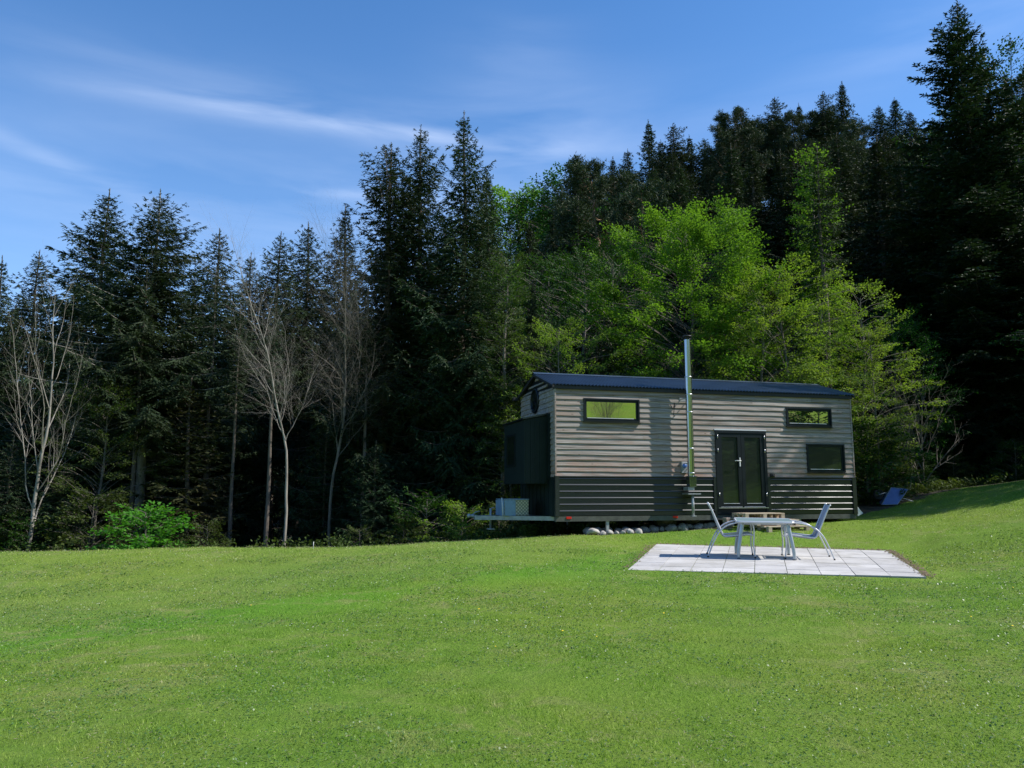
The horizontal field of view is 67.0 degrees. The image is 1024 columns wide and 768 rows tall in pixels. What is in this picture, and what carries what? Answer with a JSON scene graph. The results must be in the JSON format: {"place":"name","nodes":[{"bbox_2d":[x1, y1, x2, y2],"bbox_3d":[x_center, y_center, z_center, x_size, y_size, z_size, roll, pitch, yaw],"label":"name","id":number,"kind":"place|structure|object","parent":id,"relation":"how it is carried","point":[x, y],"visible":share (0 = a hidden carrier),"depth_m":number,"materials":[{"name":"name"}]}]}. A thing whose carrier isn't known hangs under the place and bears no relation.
{"place":"outdoors","nodes":[
{"label":"outdoors","id":0,"kind":"place"},
{"bbox_2d":[0,480,1023,767],"bbox_3d":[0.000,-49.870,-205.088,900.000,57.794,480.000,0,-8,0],"label":"lawn","id":1,"kind":"structure","parent":0,"point":[772,630],"depth_m":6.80,"materials":[{"name":"green plant"}]},
{"bbox_2d":[0,527,1023,767],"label":"clover","id":2,"kind":"object","parent":1,"relation":"on","point":[457,660],"visible":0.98,"depth_m":7.30,"materials":[{"name":"green plant"}]},
{"bbox_2d":[628,544,925,578],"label":"terrace","id":3,"kind":"structure","parent":1,"relation":"on","point":[846,562],"depth_m":13.96,"materials":[{"name":"concrete"}]},
{"bbox_2d":[706,502,755,557],"bbox_3d":[4.179,2.787,14.835,0.889,1.011,0.584,-1,-6,12],"label":"garden chair","id":4,"kind":"object","parent":3,"relation":"on","point":[736,534],"visible":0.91,"depth_m":14.69,"materials":[{"name":"silver metal"}]},
{"bbox_2d":[733,517,795,559],"bbox_3d":[4.790,2.933,14.722,1.058,0.699,0.918,-1,-6,13],"label":"garden table","id":5,"kind":"object","parent":3,"relation":"on","point":[741,522],"visible":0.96,"depth_m":14.43,"materials":[{"name":"silver metal"}]},
{"bbox_2d":[781,503,835,559],"bbox_3d":[5.551,2.761,14.575,0.889,1.011,0.584,-1,-6,13],"label":"garden chair","id":6,"kind":"object","parent":3,"relation":"on","point":[819,524],"visible":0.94,"depth_m":14.58,"materials":[{"name":"silver metal"}]},
{"bbox_2d":[621,543,936,576],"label":"soil","id":7,"kind":"structure","parent":1,"relation":"on","point":[924,572],"depth_m":14.80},
{"bbox_2d":[780,308,895,480],"label":"beech tree","id":8,"kind":"object","parent":1,"relation":"on","point":[833,353],"visible":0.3,"depth_m":25.59,"materials":[{"name":"green plant"}]},
{"bbox_2d":[786,277,947,480],"label":"beech tree","id":9,"kind":"object","parent":1,"relation":"on","point":[841,297],"visible":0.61,"depth_m":25.40,"materials":[{"name":"green plant"}]},
{"bbox_2d":[873,487,912,504],"bbox_3d":[11.415,3.347,23.096,1.314,0.529,0.469,3,-9,-22],"label":"solar panel","id":10,"kind":"object","parent":1,"relation":"on","point":[893,496],"visible":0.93,"depth_m":22.99,"materials":[{"name":"glass"}]},
{"bbox_2d":[0,500,1023,767],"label":"dry clippings","id":11,"kind":"object","parent":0,"point":[510,638],"visible":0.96,"depth_m":8.19,"materials":[{"name":"plant"}]},
{"bbox_2d":[0,0,1023,378],"label":"sky","id":12,"kind":"structure","parent":0,"point":[246,107],"materials":[{"name":"blue"}]},
{"bbox_2d":[273,227,1022,547],"bbox_3d":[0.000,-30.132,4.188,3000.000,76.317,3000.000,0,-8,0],"label":"hillside","id":13,"kind":"structure","parent":0,"point":[864,508],"depth_m":24.95,"materials":[{"name":"green plant"}]},
{"bbox_2d":[0,393,49,543],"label":"young spruce","id":14,"kind":"object","parent":13,"relation":"on","point":[4,437],"visible":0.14,"depth_m":26.09,"materials":[{"name":"green plant"}]},
{"bbox_2d":[0,255,52,548],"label":"spruce tree","id":15,"kind":"object","parent":13,"relation":"on","point":[5,359],"visible":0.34,"depth_m":33.64,"materials":[{"name":"green plant"}]},
{"bbox_2d":[0,435,54,551],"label":"young spruce","id":16,"kind":"object","parent":13,"relation":"on","point":[13,507],"visible":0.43,"depth_m":23.26,"materials":[{"name":"green plant"}]},
{"bbox_2d":[0,250,68,438],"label":"spruce tree","id":17,"kind":"object","parent":13,"relation":"on","point":[25,306],"visible":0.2,"depth_m":38.59,"materials":[{"name":"green plant"}]},
{"bbox_2d":[0,510,87,551],"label":"shrub","id":18,"kind":"object","parent":13,"relation":"on","point":[18,523],"visible":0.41,"depth_m":22.13,"materials":[{"name":"green plant"}]},
{"bbox_2d":[3,459,99,551],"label":"young spruce","id":19,"kind":"object","parent":13,"relation":"on","point":[51,506],"visible":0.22,"depth_m":23.46,"materials":[{"name":"green plant"}]},
{"bbox_2d":[0,327,104,541],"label":"spruce tree","id":20,"kind":"object","parent":13,"relation":"on","point":[33,386],"visible":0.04,"depth_m":33.96,"materials":[{"name":"green plant"}]},
{"bbox_2d":[0,247,117,551],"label":"bare tree","id":21,"kind":"object","parent":13,"relation":"on","point":[36,491],"visible":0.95,"depth_m":22.64,"materials":[{"name":"grey plant"}]},
{"bbox_2d":[0,189,190,550],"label":"spruce tree","id":22,"kind":"object","parent":13,"relation":"on","point":[103,243],"visible":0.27,"depth_m":30.52,"materials":[{"name":"green plant"}]},
{"bbox_2d":[0,375,193,550],"label":"leafy tree","id":23,"kind":"object","parent":13,"relation":"on","point":[95,460],"visible":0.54,"depth_m":24.09,"materials":[{"name":"green plant"}]},
{"bbox_2d":[34,481,169,550],"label":"shrub","id":24,"kind":"object","parent":13,"relation":"on","point":[79,491],"visible":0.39,"depth_m":22.55,"materials":[{"name":"green plant"}]},
{"bbox_2d":[62,500,199,550],"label":"bush","id":25,"kind":"object","parent":13,"relation":"on","point":[153,514],"visible":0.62,"depth_m":20.89,"materials":[{"name":"green plant"}]},
{"bbox_2d":[2,189,264,541],"bbox_3d":[-12.509,0.250,26.142,7.835,14.910,7.018,4,-9,-27],"label":"spruce tree","id":26,"kind":"object","parent":13,"relation":"on","point":[164,376],"visible":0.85,"depth_m":26.22,"materials":[{"name":"green plant"}]},
{"bbox_2d":[118,267,162,548],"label":"spruce tree","id":27,"kind":"object","parent":13,"relation":"on","point":[139,374],"visible":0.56,"depth_m":25.46,"materials":[{"name":"green plant"}]},
{"bbox_2d":[109,376,248,548],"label":"young spruce","id":28,"kind":"object","parent":13,"relation":"on","point":[187,490],"visible":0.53,"depth_m":25.18,"materials":[{"name":"green plant"}]},
{"bbox_2d":[160,518,234,547],"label":"shrub","id":29,"kind":"object","parent":13,"relation":"on","point":[223,544],"visible":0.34,"depth_m":22.66,"materials":[{"name":"green plant"}]},
{"bbox_2d":[152,386,245,546],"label":"spruce tree","id":30,"kind":"object","parent":13,"relation":"on","point":[197,494],"visible":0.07,"depth_m":31.25,"materials":[{"name":"green plant"}]},
{"bbox_2d":[193,266,231,539],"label":"spruce tree","id":31,"kind":"object","parent":13,"relation":"on","point":[213,333],"visible":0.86,"depth_m":26.88,"materials":[{"name":"green plant"}]},
{"bbox_2d":[140,228,290,546],"bbox_3d":[-12.077,1.222,31.219,5.877,15.670,6.155,4,-9,-28],"label":"spruce tree","id":32,"kind":"object","parent":13,"relation":"on","point":[226,304],"visible":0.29,"depth_m":31.29,"materials":[{"name":"green plant"}]},
{"bbox_2d":[150,252,307,546],"bbox_3d":[-13.151,1.643,37.057,7.511,16.625,6.892,-4,-9,29],"label":"spruce tree","id":33,"kind":"object","parent":13,"relation":"on","point":[261,481],"visible":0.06,"depth_m":36.92,"materials":[{"name":"green plant"}]},
{"bbox_2d":[217,307,256,546],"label":"spruce tree","id":34,"kind":"object","parent":13,"relation":"on","point":[238,361],"visible":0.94,"depth_m":25.66,"materials":[{"name":"green plant"}]},
{"bbox_2d":[197,359,286,546],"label":"spruce tree","id":35,"kind":"object","parent":13,"relation":"on","point":[244,528],"visible":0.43,"depth_m":30.50,"materials":[{"name":"green plant"}]},
{"bbox_2d":[182,202,344,545],"bbox_3d":[-7.486,-0.132,22.892,4.251,12.142,4.595,-5,-9,32],"label":"bare tree","id":36,"kind":"object","parent":13,"relation":"on","point":[286,455],"visible":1,"depth_m":23.25,"materials":[{"name":"grey plant"}]},
{"bbox_2d":[251,288,292,546],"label":"spruce tree","id":37,"kind":"object","parent":13,"relation":"on","point":[273,355],"visible":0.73,"depth_m":24.73,"materials":[{"name":"green plant"}]},
{"bbox_2d":[217,231,328,543],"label":"spruce tree","id":38,"kind":"object","parent":13,"relation":"on","point":[283,286],"visible":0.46,"depth_m":36.23,"materials":[{"name":"green plant"}]},
{"bbox_2d":[251,222,346,541],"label":"spruce tree","id":39,"kind":"object","parent":13,"relation":"on","point":[308,274],"visible":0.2,"depth_m":38.46,"materials":[{"name":"green plant"}]},
{"bbox_2d":[272,414,364,547],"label":"young spruce","id":40,"kind":"object","parent":13,"relation":"on","point":[302,532],"visible":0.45,"depth_m":26.46,"materials":[{"name":"green plant"}]},
{"bbox_2d":[256,205,381,546],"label":"spruce tree","id":41,"kind":"object","parent":13,"relation":"on","point":[294,455],"visible":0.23,"depth_m":33.98,"materials":[{"name":"green plant"}]},
{"bbox_2d":[286,187,404,545],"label":"bare tree","id":42,"kind":"object","parent":13,"relation":"on","point":[343,404],"visible":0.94,"depth_m":24.99,"materials":[{"name":"grey plant"}]},
{"bbox_2d":[346,289,385,539],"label":"spruce tree","id":43,"kind":"object","parent":13,"relation":"on","point":[366,371],"visible":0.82,"depth_m":25.86,"materials":[{"name":"green plant"}]},
{"bbox_2d":[335,440,413,546],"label":"young spruce","id":44,"kind":"object","parent":13,"relation":"on","point":[372,506],"visible":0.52,"depth_m":23.94,"materials":[{"name":"green plant"}]},
{"bbox_2d":[298,142,483,546],"bbox_3d":[-4.229,-0.807,27.493,5.784,16.481,6.930,-7,-11,41],"label":"spruce tree","id":45,"kind":"object","parent":13,"relation":"on","point":[383,426],"visible":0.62,"depth_m":26.94,"materials":[{"name":"green plant"}]},
{"bbox_2d":[323,124,478,539],"bbox_3d":[-3.753,-1.277,28.833,5.243,17.788,6.283,-7,-10,40],"label":"spruce tree","id":46,"kind":"object","parent":13,"relation":"on","point":[426,224],"visible":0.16,"depth_m":28.99,"materials":[{"name":"green plant"}]},
{"bbox_2d":[382,486,478,544],"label":"shrub","id":47,"kind":"object","parent":13,"relation":"on","point":[437,501],"visible":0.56,"depth_m":22.43,"materials":[{"name":"green plant"}]},
{"bbox_2d":[358,112,537,543],"bbox_3d":[-1.972,-1.629,27.045,6.230,16.870,6.790,5,-9,-33],"label":"spruce tree","id":48,"kind":"object","parent":13,"relation":"on","point":[459,363],"visible":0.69,"depth_m":26.26,"materials":[{"name":"green plant"}]},
{"bbox_2d":[410,500,504,542],"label":"shrub","id":49,"kind":"object","parent":13,"relation":"on","point":[460,509],"visible":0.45,"depth_m":21.75,"materials":[{"name":"green plant"}]},
{"bbox_2d":[435,174,529,538],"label":"spruce tree","id":50,"kind":"object","parent":13,"relation":"on","point":[500,231],"visible":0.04,"depth_m":31.73,"materials":[{"name":"green plant"}]},
{"bbox_2d":[452,247,542,536],"label":"leafy tree","id":51,"kind":"object","parent":13,"relation":"on","point":[485,331],"visible":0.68,"depth_m":25.22,"materials":[{"name":"green plant"}]},
{"bbox_2d":[466,181,554,298],"label":"beech tree","id":52,"kind":"object","parent":13,"relation":"on","point":[504,195],"visible":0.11,"depth_m":112.70,"materials":[{"name":"green plant"}]},
{"bbox_2d":[482,392,540,536],"label":"leafy tree","id":53,"kind":"object","parent":13,"relation":"on","point":[510,494],"visible":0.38,"depth_m":24.37,"materials":[{"name":"green plant"}]},
{"bbox_2d":[0,468,1023,551],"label":"undergrowth","id":54,"kind":"object","parent":13,"relation":"on","point":[962,482],"visible":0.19,"depth_m":21.65,"materials":[{"name":"green plant"}]},
{"bbox_2d":[474,188,556,277],"label":"beech tree","id":55,"kind":"object","parent":13,"relation":"on","point":[510,226],"visible":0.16,"depth_m":106.11,"materials":[{"name":"green plant"}]},
{"bbox_2d":[512,227,547,367],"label":"spruce tree","id":56,"kind":"object","parent":13,"relation":"on","point":[528,248],"visible":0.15,"depth_m":66.04,"materials":[{"name":"green plant"}]},
{"bbox_2d":[513,282,556,534],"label":"spruce tree","id":57,"kind":"object","parent":13,"relation":"on","point":[529,321],"visible":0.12,"depth_m":30.50,"materials":[{"name":"green plant"}]},
{"bbox_2d":[492,160,601,274],"label":"beech tree","id":58,"kind":"object","parent":13,"relation":"on","point":[549,183],"visible":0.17,"depth_m":101.20,"materials":[{"name":"green plant"}]},
{"bbox_2d":[468,316,627,522],"label":"leafy tree","id":59,"kind":"object","parent":13,"relation":"on","point":[556,340],"visible":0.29,"depth_m":24.58,"materials":[{"name":"green plant"}]},
{"bbox_2d":[493,245,635,378],"label":"beech tree","id":60,"kind":"object","parent":13,"relation":"on","point":[548,294],"visible":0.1,"depth_m":39.18,"materials":[{"name":"green plant"}]},
{"bbox_2d":[550,328,622,523],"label":"young spruce","id":61,"kind":"object","parent":13,"relation":"on","point":[596,349],"visible":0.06,"depth_m":27.12,"materials":[{"name":"green plant"}]},
{"bbox_2d":[535,153,643,327],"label":"pine tree","id":62,"kind":"object","parent":13,"relation":"on","point":[577,167],"visible":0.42,"depth_m":48.30,"materials":[{"name":"green plant"}]},
{"bbox_2d":[532,195,648,373],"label":"spruce tree","id":63,"kind":"object","parent":13,"relation":"on","point":[579,223],"visible":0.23,"depth_m":43.22,"materials":[{"name":"green plant"}]},
{"bbox_2d":[493,233,704,411],"label":"beech tree","id":64,"kind":"object","parent":13,"relation":"on","point":[541,288],"visible":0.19,"depth_m":35.72,"materials":[{"name":"green plant"}]},
{"bbox_2d":[512,225,709,377],"label":"beech tree","id":65,"kind":"object","parent":13,"relation":"on","point":[568,295],"visible":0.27,"depth_m":30.36,"materials":[{"name":"green plant"}]},
{"bbox_2d":[597,174,663,303],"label":"spruce tree","id":66,"kind":"object","parent":13,"relation":"on","point":[633,210],"visible":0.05,"depth_m":52.83,"materials":[{"name":"green plant"}]},
{"bbox_2d":[627,121,662,303],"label":"spruce tree","id":67,"kind":"object","parent":13,"relation":"on","point":[649,148],"visible":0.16,"depth_m":75.72,"materials":[{"name":"green plant"}]},
{"bbox_2d":[599,177,692,335],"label":"pine tree","id":68,"kind":"object","parent":13,"relation":"on","point":[625,202],"visible":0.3,"depth_m":44.55,"materials":[{"name":"green plant"}]},
{"bbox_2d":[467,335,862,534],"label":"tiny house","id":69,"kind":"structure","parent":13,"relation":"on","point":[630,451],"depth_m":19.34,"materials":[{"name":"grey wood"}]},
{"bbox_2d":[583,398,640,423],"bbox_3d":[2.435,0.659,18.899,1.490,0.592,0.119,2,-8,-15],"label":"window","id":70,"kind":"structure","parent":69,"relation":"in","point":[595,409],"depth_m":18.90,"materials":[{"name":"green glass"}]},
{"bbox_2d":[714,429,768,514],"bbox_3d":[5.817,2.218,19.588,1.490,2.140,0.152,2,-8,-15],"label":"door","id":71,"kind":"structure","parent":69,"relation":"in","point":[741,458],"depth_m":19.60,"materials":[{"name":"glass"}]},
{"bbox_2d":[785,407,832,427],"bbox_3d":[7.797,0.892,20.325,1.400,0.522,0.119,2,-8,-15],"label":"window","id":72,"kind":"structure","parent":69,"relation":"in","point":[810,417],"depth_m":20.34,"materials":[{"name":"clear glass"}]},
{"bbox_2d":[806,444,846,473],"bbox_3d":[8.233,1.964,20.297,1.180,0.772,0.119,2,-8,-15],"label":"window","id":73,"kind":"structure","parent":69,"relation":"in","point":[820,457],"depth_m":20.31,"materials":[{"name":"black glass"}]},
{"bbox_2d":[638,152,711,326],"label":"spruce tree","id":74,"kind":"object","parent":13,"relation":"on","point":[672,168],"visible":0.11,"depth_m":55.89,"materials":[{"name":"green plant"}]},
{"bbox_2d":[645,123,705,209],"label":"spruce tree","id":75,"kind":"object","parent":13,"relation":"on","point":[676,147],"visible":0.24,"depth_m":73.64,"materials":[{"name":"green plant"}]},
{"bbox_2d":[644,163,714,374],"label":"spruce tree","id":76,"kind":"object","parent":13,"relation":"on","point":[681,189],"visible":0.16,"depth_m":47.41,"materials":[{"name":"green plant"}]},
{"bbox_2d":[572,183,847,387],"label":"beech tree","id":77,"kind":"object","parent":13,"relation":"on","point":[701,229],"visible":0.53,"depth_m":25.95,"materials":[{"name":"green plant"}]},
{"bbox_2d":[669,143,785,380],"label":"spruce tree","id":78,"kind":"object","parent":13,"relation":"on","point":[731,166],"visible":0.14,"depth_m":41.73,"materials":[{"name":"green plant"}]},
{"bbox_2d":[697,124,773,220],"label":"pine tree","id":79,"kind":"object","parent":13,"relation":"on","point":[747,138],"visible":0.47,"depth_m":53.56,"materials":[{"name":"green plant"}]},
{"bbox_2d":[701,108,773,206],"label":"spruce tree","id":80,"kind":"object","parent":13,"relation":"on","point":[743,123],"visible":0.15,"depth_m":64.95,"materials":[{"name":"green plant"}]},
{"bbox_2d":[699,204,802,381],"label":"beech tree","id":81,"kind":"object","parent":13,"relation":"on","point":[749,233],"visible":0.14,"depth_m":29.40,"materials":[{"name":"green plant"}]},
{"bbox_2d":[727,147,784,324],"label":"spruce tree","id":82,"kind":"object","parent":13,"relation":"on","point":[753,184],"visible":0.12,"depth_m":47.15,"materials":[{"name":"green plant"}]},
{"bbox_2d":[736,97,810,210],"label":"spruce tree","id":83,"kind":"object","parent":13,"relation":"on","point":[770,122],"visible":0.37,"depth_m":61.07,"materials":[{"name":"green plant"}]},
{"bbox_2d":[683,272,879,471],"label":"beech tree","id":84,"kind":"object","parent":13,"relation":"on","point":[807,351],"visible":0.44,"depth_m":24.56,"materials":[{"name":"green plant"}]},
{"bbox_2d":[684,251,893,475],"label":"beech tree","id":85,"kind":"object","parent":13,"relation":"on","point":[824,279],"visible":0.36,"depth_m":25.12,"materials":[{"name":"green plant"}]},
{"bbox_2d":[766,110,818,176],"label":"pine tree","id":86,"kind":"object","parent":13,"relation":"on","point":[796,119],"visible":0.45,"depth_m":59.47,"materials":[{"name":"green plant"}]},
{"bbox_2d":[745,150,854,369],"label":"spruce tree","id":87,"kind":"object","parent":13,"relation":"on","point":[778,169],"visible":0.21,"depth_m":41.48,"materials":[{"name":"green plant"}]},
{"bbox_2d":[742,144,868,355],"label":"spruce tree","id":88,"kind":"object","parent":13,"relation":"on","point":[789,194],"visible":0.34,"depth_m":39.53,"materials":[{"name":"green plant"}]},
{"bbox_2d":[768,142,865,418],"label":"beech tree","id":89,"kind":"object","parent":13,"relation":"on","point":[808,195],"visible":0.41,"depth_m":28.36,"materials":[{"name":"green plant"}]},
{"bbox_2d":[795,148,850,387],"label":"spruce tree","id":90,"kind":"object","parent":13,"relation":"on","point":[820,232],"visible":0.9,"depth_m":27.75,"materials":[{"name":"green plant"}]},
{"bbox_2d":[792,91,866,191],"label":"spruce tree","id":91,"kind":"object","parent":13,"relation":"on","point":[829,135],"visible":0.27,"depth_m":60.20,"materials":[{"name":"green plant"}]},
{"bbox_2d":[757,147,912,444],"bbox_3d":[13.534,-3.099,33.054,6.574,14.883,5.858,4,-9,-27],"label":"spruce tree","id":92,"kind":"object","parent":13,"relation":"on","point":[844,249],"visible":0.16,"depth_m":32.81,"materials":[{"name":"green plant"}]},
{"bbox_2d":[801,119,873,311],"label":"pine tree","id":93,"kind":"object","parent":13,"relation":"on","point":[857,148],"visible":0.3,"depth_m":46.93,"materials":[{"name":"green plant"}]},
{"bbox_2d":[825,132,873,351],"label":"spruce tree","id":94,"kind":"object","parent":13,"relation":"on","point":[846,172],"visible":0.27,"depth_m":43.56,"materials":[{"name":"green plant"}]},
{"bbox_2d":[831,81,878,242],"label":"spruce tree","id":95,"kind":"object","parent":13,"relation":"on","point":[842,100],"visible":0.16,"depth_m":57.17,"materials":[{"name":"green plant"}]},
{"bbox_2d":[816,134,928,414],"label":"spruce tree","id":96,"kind":"object","parent":13,"relation":"on","point":[879,197],"visible":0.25,"depth_m":36.14,"materials":[{"name":"green plant"}]},
{"bbox_2d":[847,131,908,236],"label":"spruce tree","id":97,"kind":"object","parent":13,"relation":"on","point":[891,157],"visible":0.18,"depth_m":47.37,"materials":[{"name":"green plant"}]},
{"bbox_2d":[860,107,906,177],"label":"spruce tree","id":98,"kind":"object","parent":13,"relation":"on","point":[879,127],"visible":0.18,"depth_m":61.16,"materials":[{"name":"green plant"}]},
{"bbox_2d":[831,320,938,486],"label":"beech tree","id":99,"kind":"object","parent":13,"relation":"on","point":[893,401],"visible":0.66,"depth_m":24.36,"materials":[{"name":"green plant"}]},
{"bbox_2d":[855,446,919,494],"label":"shrub","id":100,"kind":"object","parent":13,"relation":"on","point":[896,472],"visible":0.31,"depth_m":24.21,"materials":[{"name":"green plant"}]},
{"bbox_2d":[882,97,910,179],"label":"spruce tree","id":101,"kind":"object","parent":13,"relation":"on","point":[894,114],"visible":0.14,"depth_m":58.08,"materials":[{"name":"green plant"}]},
{"bbox_2d":[852,413,942,505],"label":"shrub","id":102,"kind":"object","parent":13,"relation":"on","point":[868,483],"visible":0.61,"depth_m":23.39,"materials":[{"name":"green plant"}]},
{"bbox_2d":[875,112,928,200],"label":"spruce tree","id":103,"kind":"object","parent":13,"relation":"on","point":[912,123],"visible":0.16,"depth_m":54.73,"materials":[{"name":"green plant"}]},
{"bbox_2d":[843,156,963,280],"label":"spruce tree","id":104,"kind":"object","parent":13,"relation":"on","point":[901,190],"visible":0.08,"depth_m":39.37,"materials":[{"name":"green plant"}]},
{"bbox_2d":[869,363,937,489],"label":"bare tree","id":105,"kind":"object","parent":13,"relation":"on","point":[908,429],"visible":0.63,"depth_m":24.74,"materials":[{"name":"grey plant"}]},
{"bbox_2d":[845,296,977,479],"label":"beech tree","id":106,"kind":"object","parent":13,"relation":"on","point":[906,329],"visible":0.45,"depth_m":27.68,"materials":[{"name":"green plant"}]},
{"bbox_2d":[871,342,973,485],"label":"bare tree","id":107,"kind":"object","parent":13,"relation":"on","point":[923,398],"visible":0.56,"depth_m":26.14,"materials":[{"name":"grey plant"}]},
{"bbox_2d":[868,169,982,463],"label":"spruce tree","id":108,"kind":"object","parent":13,"relation":"on","point":[916,291],"visible":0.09,"depth_m":33.73,"materials":[{"name":"green plant"}]},
{"bbox_2d":[853,0,1023,468],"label":"fir tree","id":109,"kind":"object","parent":13,"relation":"on","point":[977,159],"visible":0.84,"depth_m":30.27,"materials":[{"name":"green plant"}]},
{"bbox_2d":[891,289,991,478],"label":"spruce tree","id":110,"kind":"object","parent":13,"relation":"on","point":[940,329],"visible":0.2,"depth_m":30.75,"materials":[{"name":"green plant"}]},
{"bbox_2d":[889,33,1023,240],"label":"pine tree","id":111,"kind":"object","parent":13,"relation":"on","point":[1010,44],"visible":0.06,"depth_m":37.50,"materials":[{"name":"green plant"}]},
{"bbox_2d":[914,274,1023,477],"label":"spruce tree","id":112,"kind":"object","parent":13,"relation":"on","point":[984,445],"visible":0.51,"depth_m":29.64,"materials":[{"name":"green plant"}]},
{"bbox_2d":[974,437,1023,481],"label":"shrub","id":113,"kind":"object","parent":13,"relation":"on","point":[1010,445],"visible":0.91,"depth_m":26.92,"materials":[{"name":"green plant"}]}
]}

